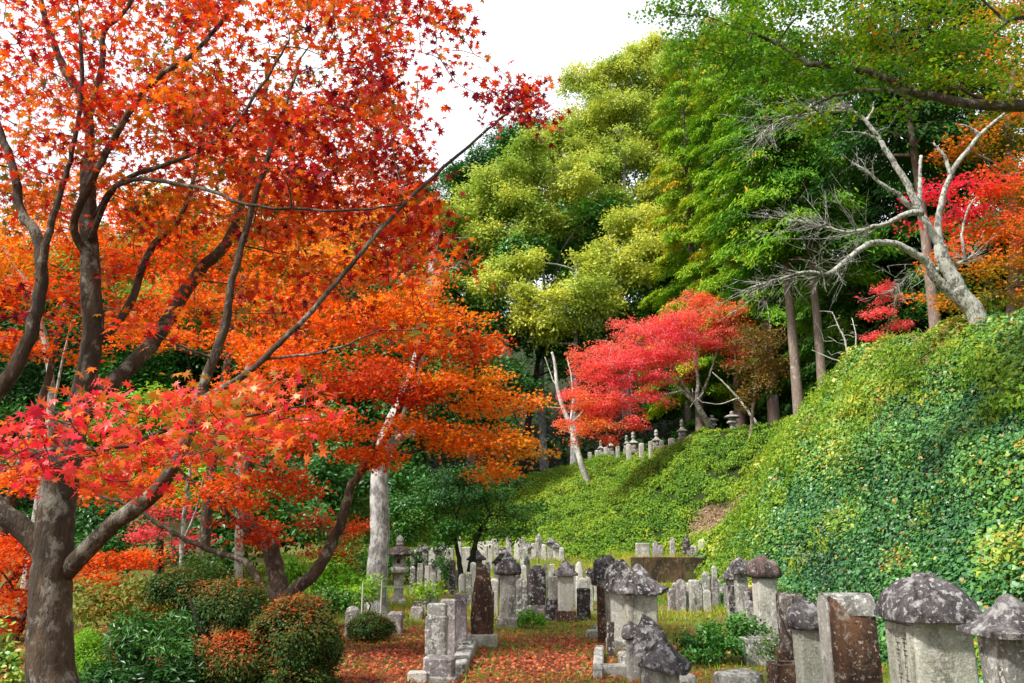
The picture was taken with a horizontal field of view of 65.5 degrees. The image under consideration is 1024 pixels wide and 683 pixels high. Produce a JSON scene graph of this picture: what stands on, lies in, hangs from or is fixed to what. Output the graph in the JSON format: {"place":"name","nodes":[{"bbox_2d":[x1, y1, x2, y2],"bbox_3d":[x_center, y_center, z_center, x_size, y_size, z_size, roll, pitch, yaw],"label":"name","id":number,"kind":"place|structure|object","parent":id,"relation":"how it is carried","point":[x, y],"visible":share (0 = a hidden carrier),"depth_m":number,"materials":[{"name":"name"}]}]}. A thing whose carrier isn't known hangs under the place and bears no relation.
{"place":"outdoors","nodes":[
{"label":"outdoors","id":0,"kind":"place"},
{"bbox_2d":[0,227,1023,682],"bbox_3d":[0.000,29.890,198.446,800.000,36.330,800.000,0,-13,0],"label":"ground","id":1,"kind":"structure","parent":0,"point":[710,471],"depth_m":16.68,"materials":[{"name":"plant"}]},
{"bbox_2d":[0,615,24,682],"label":"mixed shrub","id":2,"kind":"object","parent":1,"relation":"on","point":[9,656],"visible":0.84,"depth_m":6.70,"materials":[{"name":"green plant"}]},
{"bbox_2d":[0,217,54,437],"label":"background tree","id":3,"kind":"object","parent":1,"relation":"on","point":[7,313],"visible":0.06,"depth_m":51.77,"materials":[{"name":"orange plant"}]},
{"bbox_2d":[0,227,72,617],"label":"pale tree","id":4,"kind":"object","parent":1,"relation":"on","point":[50,395],"visible":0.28,"depth_m":15.12,"materials":[{"name":"grey plant"}]},
{"bbox_2d":[0,450,172,591],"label":"background tree","id":5,"kind":"object","parent":1,"relation":"on","point":[89,520],"visible":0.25,"depth_m":20.90,"materials":[{"name":"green plant"}]},
{"bbox_2d":[0,532,177,641],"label":"maple tree","id":6,"kind":"object","parent":1,"relation":"on","point":[94,566],"visible":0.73,"depth_m":11.95,"materials":[{"name":"orange plant"}]},
{"bbox_2d":[0,271,188,506],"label":"background tree","id":7,"kind":"object","parent":1,"relation":"on","point":[20,395],"visible":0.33,"depth_m":29.49,"materials":[{"name":"green plant"}]},
{"bbox_2d":[74,621,119,678],"bbox_3d":[-4.457,3.401,8.245,0.666,0.878,1.279,10,-16,-35],"label":"mixed shrub","id":8,"kind":"object","parent":1,"relation":"on","point":[84,644],"visible":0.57,"depth_m":8.19,"materials":[{"name":"green plant"}]},
{"bbox_2d":[0,160,206,579],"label":"maple tree","id":9,"kind":"object","parent":1,"relation":"on","point":[12,496],"visible":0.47,"depth_m":13.87,"materials":[{"name":"orange plant"}]},
{"bbox_2d":[73,570,185,660],"bbox_3d":[-4.533,3.323,9.060,1.827,1.404,1.129,0,-13,0],"label":"mixed shrub","id":10,"kind":"object","parent":1,"relation":"on","point":[108,601],"visible":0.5,"depth_m":8.98,"materials":[{"name":"green plant"}]},
{"bbox_2d":[42,221,243,511],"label":"background tree","id":11,"kind":"object","parent":1,"relation":"on","point":[176,360],"visible":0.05,"depth_m":50.38,"materials":[{"name":"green plant"}]},
{"bbox_2d":[78,599,217,682],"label":"mixed shrub","id":12,"kind":"object","parent":1,"relation":"on","point":[135,647],"visible":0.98,"depth_m":7.74,"materials":[{"name":"green plant"}]},
{"bbox_2d":[53,381,261,573],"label":"background tree","id":13,"kind":"object","parent":1,"relation":"on","point":[184,470],"visible":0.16,"depth_m":25.68,"materials":[{"name":"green plant"}]},
{"bbox_2d":[117,502,221,600],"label":"maple tree","id":14,"kind":"object","parent":1,"relation":"on","point":[142,534],"visible":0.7,"depth_m":18.52,"materials":[{"name":"red plant"}]},
{"bbox_2d":[6,182,354,460],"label":"background tree","id":15,"kind":"object","parent":1,"relation":"on","point":[186,321],"visible":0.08,"depth_m":40.53,"materials":[{"name":"orange plant"}]},
{"bbox_2d":[179,457,210,567],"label":"pale tree","id":16,"kind":"object","parent":1,"relation":"on","point":[183,524],"visible":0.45,"depth_m":16.57,"materials":[{"name":"grey plant"}]},
{"bbox_2d":[163,544,251,585],"bbox_3d":[-5.510,4.468,14.329,1.748,1.605,1.310,0,-13,0],"label":"background shrub","id":17,"kind":"object","parent":1,"relation":"on","point":[202,563],"visible":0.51,"depth_m":14.29,"materials":[{"name":"green plant"}]},
{"bbox_2d":[135,248,303,468],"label":"background tree","id":18,"kind":"object","parent":1,"relation":"on","point":[215,374],"visible":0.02,"depth_m":52.57,"materials":[{"name":"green plant"}]},
{"bbox_2d":[140,565,347,682],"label":"topiary shrub","id":19,"kind":"object","parent":1,"relation":"on","point":[309,649],"visible":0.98,"depth_m":8.07,"materials":[{"name":"green plant"}]},
{"bbox_2d":[73,99,433,577],"bbox_3d":[-5.324,0.026,17.803,7.243,11.832,4.740,0,-13,0],"label":"maple tree","id":20,"kind":"object","parent":1,"relation":"on","point":[204,536],"visible":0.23,"depth_m":17.19,"materials":[{"name":"orange plant"}]},
{"bbox_2d":[229,280,280,600],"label":"pale tree","id":21,"kind":"object","parent":1,"relation":"on","point":[238,566],"visible":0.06,"depth_m":14.50,"materials":[{"name":"grey plant"}]},
{"bbox_2d":[159,431,405,580],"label":"background tree","id":22,"kind":"object","parent":1,"relation":"on","point":[321,469],"visible":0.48,"depth_m":23.81,"materials":[{"name":"green plant"}]},
{"bbox_2d":[0,0,571,682],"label":"maple tree","id":23,"kind":"object","parent":1,"relation":"on","point":[48,542],"visible":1,"depth_m":5.33,"materials":[{"name":"red plant"}]},
{"bbox_2d":[256,551,343,614],"bbox_3d":[-4.127,4.789,15.429,1.788,1.469,1.357,0,-13,0],"label":"background shrub","id":24,"kind":"object","parent":1,"relation":"on","point":[289,566],"visible":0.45,"depth_m":15.31,"materials":[{"name":"green plant"}]},
{"bbox_2d":[93,204,561,607],"bbox_3d":[-2.717,0.921,11.475,6.619,7.068,3.956,-4,-14,15],"label":"maple tree","id":25,"kind":"object","parent":1,"relation":"on","point":[378,455],"visible":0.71,"depth_m":11.06,"materials":[{"name":"orange plant"}]},
{"bbox_2d":[287,504,369,576],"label":"maple tree","id":26,"kind":"object","parent":1,"relation":"on","point":[351,528],"visible":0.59,"depth_m":16.07,"materials":[{"name":"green plant"}]},
{"bbox_2d":[293,550,364,615],"bbox_3d":[-3.419,4.605,14.902,1.533,1.569,1.194,0,-13,0],"label":"background shrub","id":27,"kind":"object","parent":1,"relation":"on","point":[342,580],"visible":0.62,"depth_m":14.87,"materials":[{"name":"green plant"}]},
{"bbox_2d":[304,579,365,619],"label":"background shrub","id":28,"kind":"object","parent":1,"relation":"on","point":[344,602],"visible":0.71,"depth_m":13.34,"materials":[{"name":"green plant"}]},
{"bbox_2d":[214,206,466,486],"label":"background tree","id":29,"kind":"object","parent":1,"relation":"on","point":[283,387],"visible":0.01,"depth_m":48.57,"materials":[{"name":"orange plant"}]},
{"bbox_2d":[311,532,395,603],"bbox_3d":[-3.510,5.021,17.244,1.993,1.870,1.706,0,-13,0],"label":"background shrub","id":30,"kind":"object","parent":1,"relation":"on","point":[363,565],"visible":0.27,"depth_m":17.26,"materials":[{"name":"green plant"}]},
{"bbox_2d":[337,570,387,609],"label":"background shrub","id":31,"kind":"object","parent":1,"relation":"on","point":[369,591],"visible":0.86,"depth_m":13.96,"materials":[{"name":"green plant"}]},
{"bbox_2d":[344,608,397,640],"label":"ball shrub","id":32,"kind":"object","parent":1,"relation":"on","point":[368,625],"visible":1,"depth_m":11.60,"materials":[{"name":"green plant"}]},
{"bbox_2d":[355,541,432,584],"bbox_3d":[-3.473,6.501,23.220,2.135,1.626,2.295,7,-15,-27],"label":"background shrub","id":33,"kind":"object","parent":1,"relation":"on","point":[409,562],"visible":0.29,"depth_m":22.94,"materials":[{"name":"green plant"}]},
{"bbox_2d":[246,268,546,510],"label":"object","id":34,"kind":"object","parent":1,"relation":"on","point":[407,479],"visible":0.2,"depth_m":39.95,"materials":[{"name":"orange plant"}]},
{"bbox_2d":[389,535,412,604],"bbox_3d":[-2.528,5.130,17.796,0.581,1.562,0.588,0,-13,0],"label":"stone lantern","id":35,"kind":"object","parent":1,"relation":"on","point":[399,552],"visible":0.92,"depth_m":17.66,"materials":[{"name":"grey stone"}]},
{"bbox_2d":[304,230,508,491],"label":"background tree","id":36,"kind":"object","parent":1,"relation":"on","point":[461,269],"visible":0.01,"depth_m":49.97,"materials":[{"name":"orange plant"}]},
{"bbox_2d":[364,229,479,616],"bbox_3d":[-1.787,1.479,16.044,2.111,8.147,0.998,4,-14,-16],"label":"dead tree","id":37,"kind":"object","parent":1,"relation":"on","point":[378,557],"visible":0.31,"depth_m":14.99,"materials":[{"name":"grey wood"}]},
{"bbox_2d":[403,573,447,617],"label":"background shrub","id":38,"kind":"object","parent":1,"relation":"on","point":[423,592],"visible":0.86,"depth_m":14.84,"materials":[{"name":"green plant"}]},
{"bbox_2d":[425,603,448,655],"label":"gravestone","id":39,"kind":"object","parent":1,"relation":"on","point":[436,628],"visible":0.75,"depth_m":9.27,"materials":[{"name":"grey stone"}]},
{"bbox_2d":[423,654,459,682],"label":"gravestone","id":40,"kind":"object","parent":1,"relation":"on","point":[437,668],"visible":0.88,"depth_m":8.61,"materials":[{"name":"grey stone"}]},
{"bbox_2d":[0,590,889,682],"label":"fallen leaves","id":41,"kind":"object","parent":1,"relation":"on","point":[406,652],"visible":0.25,"depth_m":10.02,"materials":[{"name":"red plant"}]},
{"bbox_2d":[441,599,456,655],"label":"gravestone","id":42,"kind":"object","parent":1,"relation":"on","point":[452,634],"visible":0.46,"depth_m":9.99,"materials":[{"name":"stone"}]},
{"bbox_2d":[369,462,554,589],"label":"evergreen tree","id":43,"kind":"object","parent":1,"relation":"on","point":[438,493],"visible":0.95,"depth_m":21.30,"materials":[{"name":"green plant"}]},
{"bbox_2d":[453,593,472,650],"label":"gravestone","id":44,"kind":"object","parent":1,"relation":"on","point":[461,623],"visible":0.51,"depth_m":10.66,"materials":[{"name":"grey stone"}]},
{"bbox_2d":[454,638,477,675],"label":"stone kerb","id":45,"kind":"structure","parent":1,"relation":"on","point":[464,655],"depth_m":9.68,"materials":[{"name":"grey stone"}]},
{"bbox_2d":[394,111,571,469],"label":"evergreen oak","id":46,"kind":"object","parent":1,"relation":"on","point":[481,155],"visible":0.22,"depth_m":61.31,"materials":[{"name":"green plant"}]},
{"bbox_2d":[468,563,497,646],"bbox_3d":[-0.424,3.808,11.382,0.443,1.224,0.278,0,-13,-1],"label":"gravestone","id":47,"kind":"object","parent":1,"relation":"on","point":[482,616],"visible":0.93,"depth_m":11.29,"materials":[{"name":"brown stone"}]},
{"bbox_2d":[494,558,521,627],"bbox_3d":[-0.069,4.329,13.571,0.472,1.219,0.433,0,-13,2],"label":"gravestone","id":48,"kind":"object","parent":1,"relation":"on","point":[507,570],"visible":0.97,"depth_m":13.46,"materials":[{"name":"grey stone"}]},
{"bbox_2d":[0,274,1023,495],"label":"undergrowth","id":49,"kind":"object","parent":1,"relation":"on","point":[783,407],"visible":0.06,"depth_m":57.47,"materials":[{"name":"green plant"}]},
{"bbox_2d":[516,578,527,616],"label":"gravestone","id":50,"kind":"object","parent":1,"relation":"on","point":[521,593],"visible":0.51,"depth_m":14.57,"materials":[{"name":"grey stone"}]},
{"bbox_2d":[513,604,548,628],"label":"shrub","id":51,"kind":"object","parent":1,"relation":"on","point":[523,618],"visible":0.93,"depth_m":13.22,"materials":[{"name":"green plant"}]},
{"bbox_2d":[432,125,640,470],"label":"evergreen oak","id":52,"kind":"object","parent":1,"relation":"on","point":[510,191],"visible":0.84,"depth_m":56.42,"materials":[{"name":"green plant"}]},
{"bbox_2d":[528,564,545,614],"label":"gravestone","id":53,"kind":"object","parent":1,"relation":"on","point":[536,586],"visible":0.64,"depth_m":15.08,"materials":[{"name":"stone"}]},
{"bbox_2d":[553,560,577,622],"bbox_3d":[0.965,4.523,14.292,0.448,1.167,0.362,0,-13,-2],"label":"gravestone","id":54,"kind":"object","parent":1,"relation":"on","point":[565,572],"visible":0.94,"depth_m":14.19,"materials":[{"name":"grey stone"}]},
{"bbox_2d":[545,352,590,484],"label":"dead tree","id":55,"kind":"object","parent":1,"relation":"on","point":[583,470],"visible":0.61,"depth_m":39.86,"materials":[{"name":"grey wood"}]},
{"bbox_2d":[445,200,704,463],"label":"evergreen oak","id":56,"kind":"object","parent":1,"relation":"on","point":[592,294],"visible":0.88,"depth_m":50.71,"materials":[{"name":"green plant"}]},
{"bbox_2d":[438,188,724,473],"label":"evergreen tree","id":57,"kind":"object","parent":1,"relation":"on","point":[560,355],"visible":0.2,"depth_m":53.48,"materials":[{"name":"green plant"}]},
{"bbox_2d":[576,588,590,619],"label":"gravestone","id":58,"kind":"object","parent":1,"relation":"on","point":[583,603],"visible":0.82,"depth_m":14.42,"materials":[{"name":"stone"}]},
{"bbox_2d":[597,585,605,643],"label":"gravestone","id":59,"kind":"object","parent":1,"relation":"on","point":[601,623],"visible":0.94,"depth_m":11.56,"materials":[{"name":"brown stone"}]},
{"bbox_2d":[590,555,614,629],"bbox_3d":[1.490,4.002,12.430,0.541,1.299,0.500,1,-13,-4],"label":"gravestone","id":60,"kind":"object","parent":1,"relation":"on","point":[602,564],"visible":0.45,"depth_m":12.31,"materials":[{"name":"grey stone"}]},
{"bbox_2d":[447,1,782,401],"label":"evergreen tree","id":61,"kind":"object","parent":1,"relation":"on","point":[558,241],"visible":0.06,"depth_m":70.29,"materials":[{"name":"green plant"}]},
{"bbox_2d":[604,559,630,650],"bbox_3d":[1.524,3.692,11.055,0.494,1.300,0.463,0,-13,0],"label":"gravestone","id":62,"kind":"object","parent":1,"relation":"on","point":[617,571],"visible":0.56,"depth_m":10.96,"materials":[{"name":"grey stone"}]},
{"bbox_2d":[533,24,708,430],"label":"evergreen oak","id":63,"kind":"object","parent":1,"relation":"on","point":[628,67],"visible":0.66,"depth_m":65.04,"materials":[{"name":"green plant"}]},
{"bbox_2d":[229,320,1023,579],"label":"bank scrub","id":64,"kind":"object","parent":1,"relation":"on","point":[634,468],"visible":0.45,"depth_m":30.73,"materials":[{"name":"green plant"}]},
{"bbox_2d":[621,621,640,681],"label":"gravestone","id":65,"kind":"object","parent":1,"relation":"on","point":[628,632],"visible":0.72,"depth_m":8.67,"materials":[{"name":"stone"}]},
{"bbox_2d":[615,563,668,663],"bbox_3d":[1.585,3.366,9.674,0.636,1.285,0.536,-1,-13,3],"label":"gravestone","id":66,"kind":"object","parent":1,"relation":"on","point":[639,588],"visible":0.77,"depth_m":9.58,"materials":[{"name":"grey stone"}]},
{"bbox_2d":[629,614,667,682],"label":"gravestone","id":67,"kind":"object","parent":1,"relation":"on","point":[649,633],"visible":0.68,"depth_m":7.90,"materials":[{"name":"grey stone"}]},
{"bbox_2d":[551,289,766,449],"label":"maple tree","id":68,"kind":"object","parent":1,"relation":"on","point":[657,328],"visible":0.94,"depth_m":35.45,"materials":[{"name":"red plant"}]},
{"bbox_2d":[638,640,691,682],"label":"gravestone","id":69,"kind":"object","parent":1,"relation":"on","point":[664,662],"visible":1,"depth_m":7.10,"materials":[{"name":"grey stone"}]},
{"bbox_2d":[630,557,703,582],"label":"retaining wall","id":70,"kind":"structure","parent":1,"relation":"on","point":[666,569],"depth_m":23.45,"materials":[{"name":"brown concrete"}]},
{"bbox_2d":[625,187,748,436],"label":"cypress tree","id":71,"kind":"object","parent":1,"relation":"on","point":[688,413],"visible":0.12,"depth_m":50.86,"materials":[{"name":"green plant"}]},
{"bbox_2d":[688,580,700,611],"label":"gravestone","id":72,"kind":"object","parent":1,"relation":"on","point":[694,594],"visible":0.82,"depth_m":15.89,"materials":[{"name":"grey stone"}]},
{"bbox_2d":[635,27,763,430],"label":"cypress tree","id":73,"kind":"object","parent":1,"relation":"on","point":[675,233],"visible":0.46,"depth_m":46.80,"materials":[{"name":"green plant"}]},
{"bbox_2d":[688,484,750,535],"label":"dry stalks","id":74,"kind":"object","parent":1,"relation":"on","point":[715,515],"visible":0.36,"depth_m":28.79,"materials":[{"name":"beige plant"}]},
{"bbox_2d":[666,608,774,665],"bbox_3d":[2.728,3.830,9.997,1.882,0.872,0.956,9,-16,-33],"label":"shrub","id":75,"kind":"object","parent":1,"relation":"on","point":[713,645],"visible":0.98,"depth_m":9.85,"materials":[{"name":"green plant"}]},
{"bbox_2d":[671,187,791,437],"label":"cypress tree","id":76,"kind":"object","parent":1,"relation":"on","point":[690,423],"visible":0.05,"depth_m":48.49,"materials":[{"name":"green plant"}]},
{"bbox_2d":[663,9,805,426],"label":"cypress tree","id":77,"kind":"object","parent":1,"relation":"on","point":[703,130],"visible":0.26,"depth_m":43.58,"materials":[{"name":"green plant"}]},
{"bbox_2d":[728,557,747,622],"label":"gravestone","id":78,"kind":"object","parent":1,"relation":"on","point":[737,568],"visible":0.65,"depth_m":12.95,"materials":[{"name":"grey stone"}]},
{"bbox_2d":[713,668,762,682],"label":"stone block","id":79,"kind":"structure","parent":1,"relation":"on","point":[743,675],"depth_m":8.20,"materials":[{"name":"grey stone"}]},
{"bbox_2d":[713,318,790,436],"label":"tree","id":80,"kind":"object","parent":1,"relation":"on","point":[750,334],"visible":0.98,"depth_m":31.64,"materials":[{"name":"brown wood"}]},
{"bbox_2d":[739,636,773,665],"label":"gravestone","id":81,"kind":"object","parent":1,"relation":"on","point":[753,660],"visible":0.43,"depth_m":9.66,"materials":[{"name":"grey stone"}]},
{"bbox_2d":[746,554,781,637],"bbox_3d":[3.522,3.662,11.059,0.459,1.360,0.440,1,-13,-3],"label":"gravestone","id":82,"kind":"object","parent":1,"relation":"on","point":[763,572],"visible":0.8,"depth_m":10.98,"materials":[{"name":"grey stone"}]},
{"bbox_2d":[690,0,843,423],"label":"cypress tree","id":83,"kind":"object","parent":1,"relation":"on","point":[774,312],"visible":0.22,"depth_m":39.70,"materials":[{"name":"green plant"}]},
{"bbox_2d":[746,628,792,664],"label":"shrub","id":84,"kind":"object","parent":1,"relation":"on","point":[776,638],"visible":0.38,"depth_m":9.01,"materials":[{"name":"green plant"}]},
{"bbox_2d":[766,661,795,682],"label":"gravestone","id":85,"kind":"object","parent":1,"relation":"on","point":[780,671],"visible":0.58,"depth_m":8.01,"materials":[{"name":"brown stone"}]},
{"bbox_2d":[729,33,842,418],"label":"cypress tree","id":86,"kind":"object","parent":1,"relation":"on","point":[808,360],"visible":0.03,"depth_m":41.01,"materials":[{"name":"green plant"}]},
{"bbox_2d":[775,592,802,660],"bbox_3d":[3.061,3.273,8.685,0.367,1.025,0.293,-1,-13,5],"label":"gravestone","id":87,"kind":"object","parent":1,"relation":"on","point":[784,601],"visible":0.43,"depth_m":8.66,"materials":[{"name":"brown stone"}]},
{"bbox_2d":[696,26,881,417],"bbox_3d":[9.804,-4.429,28.936,6.309,15.539,5.255,0,-13,0],"label":"cypress tree","id":88,"kind":"object","parent":1,"relation":"on","point":[727,176],"visible":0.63,"depth_m":28.51,"materials":[{"name":"green plant"}]},
{"bbox_2d":[785,598,823,682],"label":"gravestone","id":89,"kind":"object","parent":1,"relation":"on","point":[801,621],"visible":0.83,"depth_m":7.72,"materials":[{"name":"grey stone"}]},
{"bbox_2d":[725,20,903,389],"bbox_3d":[10.469,-4.880,28.347,5.680,14.659,5.562,0,-13,0],"label":"cypress tree","id":90,"kind":"object","parent":1,"relation":"on","point":[791,187],"visible":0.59,"depth_m":27.84,"materials":[{"name":"green plant"}]},
{"bbox_2d":[627,0,1023,150],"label":"maple tree","id":91,"kind":"object","parent":1,"relation":"on","point":[1005,104],"visible":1,"depth_m":11.21,"materials":[{"name":"green plant"}]},
{"bbox_2d":[754,28,922,410],"bbox_3d":[13.606,-5.282,32.916,7.788,17.620,6.852,0,-13,0],"label":"cypress tree","id":92,"kind":"object","parent":1,"relation":"on","point":[805,316],"visible":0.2,"depth_m":32.12,"materials":[{"name":"green plant"}]},
{"bbox_2d":[817,593,882,682],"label":"gravestone","id":93,"kind":"object","parent":1,"relation":"on","point":[849,642],"visible":0.98,"depth_m":7.04,"materials":[{"name":"brown stone"}]},
{"bbox_2d":[701,85,1005,331],"bbox_3d":[7.312,-2.775,15.676,7.303,5.997,2.503,0,-13,0],"label":"bare tree","id":94,"kind":"object","parent":1,"relation":"on","point":[960,295],"visible":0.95,"depth_m":15.74,"materials":[{"name":"grey plant"}]},
{"bbox_2d":[692,307,1023,682],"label":"ivy","id":95,"kind":"object","parent":1,"relation":"on","point":[1009,563],"visible":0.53,"depth_m":13.33,"materials":[{"name":"green plant"}]},
{"bbox_2d":[697,308,1023,674],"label":"bank weeds","id":96,"kind":"object","parent":1,"relation":"on","point":[810,527],"visible":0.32,"depth_m":15.54,"materials":[{"name":"green plant"}]},
{"bbox_2d":[698,311,1023,641],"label":"dead stems","id":97,"kind":"object","parent":1,"relation":"on","point":[873,423],"visible":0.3,"depth_m":15.94,"materials":[{"name":"brown plant"}]},
{"bbox_2d":[854,279,917,345],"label":"maple tree","id":98,"kind":"object","parent":1,"relation":"on","point":[880,310],"visible":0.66,"depth_m":21.69,"materials":[{"name":"red plant"}]},
{"bbox_2d":[810,26,1006,362],"bbox_3d":[14.491,-5.077,30.231,6.835,15.561,6.810,-5,-14,20],"label":"cypress tree","id":99,"kind":"object","parent":1,"relation":"on","point":[872,215],"visible":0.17,"depth_m":29.12,"materials":[{"name":"green plant"}]},
{"bbox_2d":[795,0,1023,327],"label":"cypress tree","id":100,"kind":"object","parent":1,"relation":"on","point":[910,159],"visible":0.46,"depth_m":21.37,"materials":[{"name":"green plant"}]},
{"bbox_2d":[873,572,982,682],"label":"gravestone","id":101,"kind":"object","parent":1,"relation":"on","point":[924,614],"visible":0.95,"depth_m":5.93,"materials":[{"name":"grey stone"}]},
{"bbox_2d":[887,0,1023,317],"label":"maple tree","id":102,"kind":"object","parent":1,"relation":"on","point":[1013,217],"visible":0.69,"depth_m":18.78,"materials":[{"name":"red plant"}]},
{"bbox_2d":[892,0,1023,335],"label":"cypress tree","id":103,"kind":"object","parent":1,"relation":"on","point":[970,285],"visible":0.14,"depth_m":28.48,"materials":[{"name":"green plant"}]},
{"bbox_2d":[956,594,1023,682],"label":"gravestone","id":104,"kind":"object","parent":1,"relation":"on","point":[997,628],"visible":1,"depth_m":5.29,"materials":[{"name":"grey stone"}]},
{"bbox_2d":[0,0,1023,316],"label":"sky","id":105,"kind":"structure","parent":0,"point":[542,36],"materials":[{"name":"white"}]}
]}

